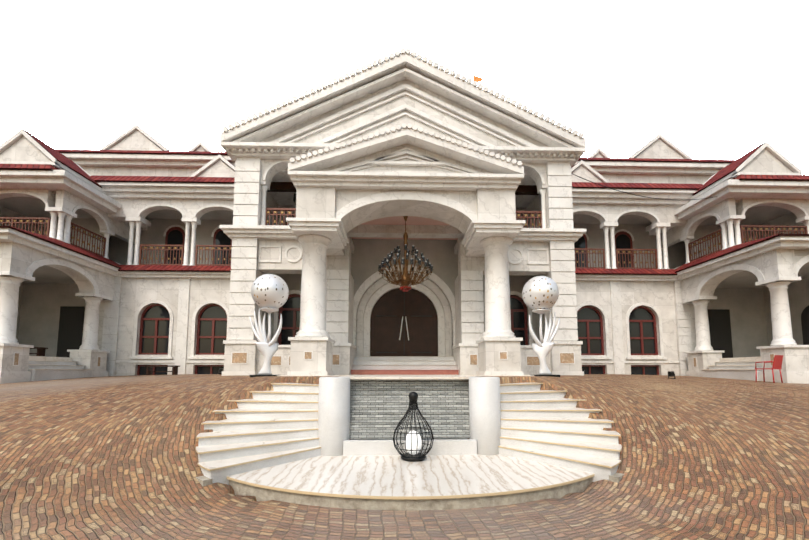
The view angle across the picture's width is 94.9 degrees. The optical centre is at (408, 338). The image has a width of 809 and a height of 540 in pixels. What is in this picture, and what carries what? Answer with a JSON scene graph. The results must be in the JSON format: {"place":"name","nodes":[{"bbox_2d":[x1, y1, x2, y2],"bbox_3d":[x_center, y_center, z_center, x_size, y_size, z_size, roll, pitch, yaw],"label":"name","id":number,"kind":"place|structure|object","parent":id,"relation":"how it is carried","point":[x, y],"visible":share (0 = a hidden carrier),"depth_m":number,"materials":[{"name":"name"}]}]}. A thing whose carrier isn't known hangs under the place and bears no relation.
{"place":"outdoors","nodes":[
{"label":"outdoors","id":0,"kind":"place"},
{"bbox_2d":[0,374,808,539],"bbox_3d":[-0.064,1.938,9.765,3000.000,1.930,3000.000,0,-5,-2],"label":"brick pavement","id":1,"kind":"structure","parent":0,"point":[116,458],"depth_m":4.72,"materials":[{"name":"brick"}]},
{"bbox_2d":[144,365,179,374],"bbox_3d":[-9.801,1.246,14.783,1.200,0.380,0.320,0,-5,-2],"label":"timber bench","id":2,"kind":"object","parent":1,"relation":"on","point":[149,370],"visible":0.92,"depth_m":14.67,"materials":[{"name":"brown wood"}]},
{"bbox_2d":[250,274,288,376],"bbox_3d":[-3.498,-0.334,9.318,0.896,2.620,0.896,4,-7,-41],"label":"hand sphere sculpture","id":3,"kind":"object","parent":1,"relation":"on","point":[270,293],"visible":1,"depth_m":9.18,"materials":[{"name":"white stone"}]},
{"bbox_2d":[55,125,734,375],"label":"building wings","id":4,"kind":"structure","parent":1,"relation":"on","point":[169,304],"depth_m":16.35,"materials":[{"name":"white stone"}]},
{"bbox_2d":[219,48,585,375],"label":"building entrance portico","id":5,"kind":"structure","parent":1,"relation":"on","point":[336,180],"depth_m":11.57,"materials":[{"name":"stone"}]},
{"bbox_2d":[378,216,433,291],"bbox_3d":[-0.080,-2.531,10.858,1.613,2.315,1.615,0,-5,-2],"label":"chandelier","id":6,"kind":"object","parent":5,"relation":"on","point":[405,280],"visible":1,"depth_m":10.64,"materials":[{"name":"gold metal"}]},
{"bbox_2d":[0,129,808,383],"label":"building side wings","id":7,"kind":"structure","parent":1,"relation":"on","point":[742,272],"depth_m":14.68,"materials":[{"name":"stone"}]},
{"bbox_2d":[29,347,47,355],"bbox_3d":[-14.483,0.507,14.118,1.200,0.380,0.320,0,-5,-2],"label":"bench","id":8,"kind":"object","parent":7,"relation":"on","point":[41,351],"visible":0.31,"depth_m":14.08,"materials":[{"name":"brown wood"}]},
{"bbox_2d":[571,173,716,199],"bbox_3d":[9.081,-5.531,13.577,8.180,0.944,0.022,2,-5,-20],"label":"service cable","id":9,"kind":"object","parent":7,"relation":"attached to","point":[633,194],"visible":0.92,"depth_m":13.04,"materials":[{"name":"black metal"}]},
{"bbox_2d":[196,375,623,510],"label":"grand stairs","id":10,"kind":"structure","parent":1,"relation":"on","point":[293,443],"depth_m":6.03,"materials":[{"name":"stone"}]},
{"bbox_2d":[393,392,433,461],"bbox_3d":[0.079,1.391,6.000,0.663,1.075,0.656,0,-5,-2],"label":"lantern","id":11,"kind":"object","parent":10,"relation":"on","point":[413,442],"visible":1,"depth_m":5.90,"materials":[{"name":"black metal"}]},
{"bbox_2d":[522,276,559,376],"bbox_3d":[3.400,-0.318,9.504,0.896,2.620,0.896,-4,-6,38],"label":"hand sphere sculpture","id":12,"kind":"object","parent":1,"relation":"on","point":[540,295],"visible":1,"depth_m":9.37,"materials":[{"name":"white stone"}]},
{"bbox_2d":[668,371,675,378],"bbox_3d":[8.481,1.161,11.970,0.200,0.240,0.116,-1,-5,8],"label":"floodlight","id":13,"kind":"object","parent":1,"relation":"on","point":[671,374],"visible":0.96,"depth_m":11.93,"materials":[{"name":"black metal"}]},
{"bbox_2d":[754,355,782,382],"bbox_3d":[11.207,0.938,11.530,0.488,0.851,0.548,2,-5,-21],"label":"plastic chair","id":14,"kind":"object","parent":1,"relation":"on","point":[777,362],"visible":0.94,"depth_m":11.38,"materials":[{"name":"red plastic"}]},
{"bbox_2d":[0,0,808,174],"label":"sky","id":15,"kind":"structure","parent":0,"point":[717,79],"materials":[{"name":"white"}]}
]}

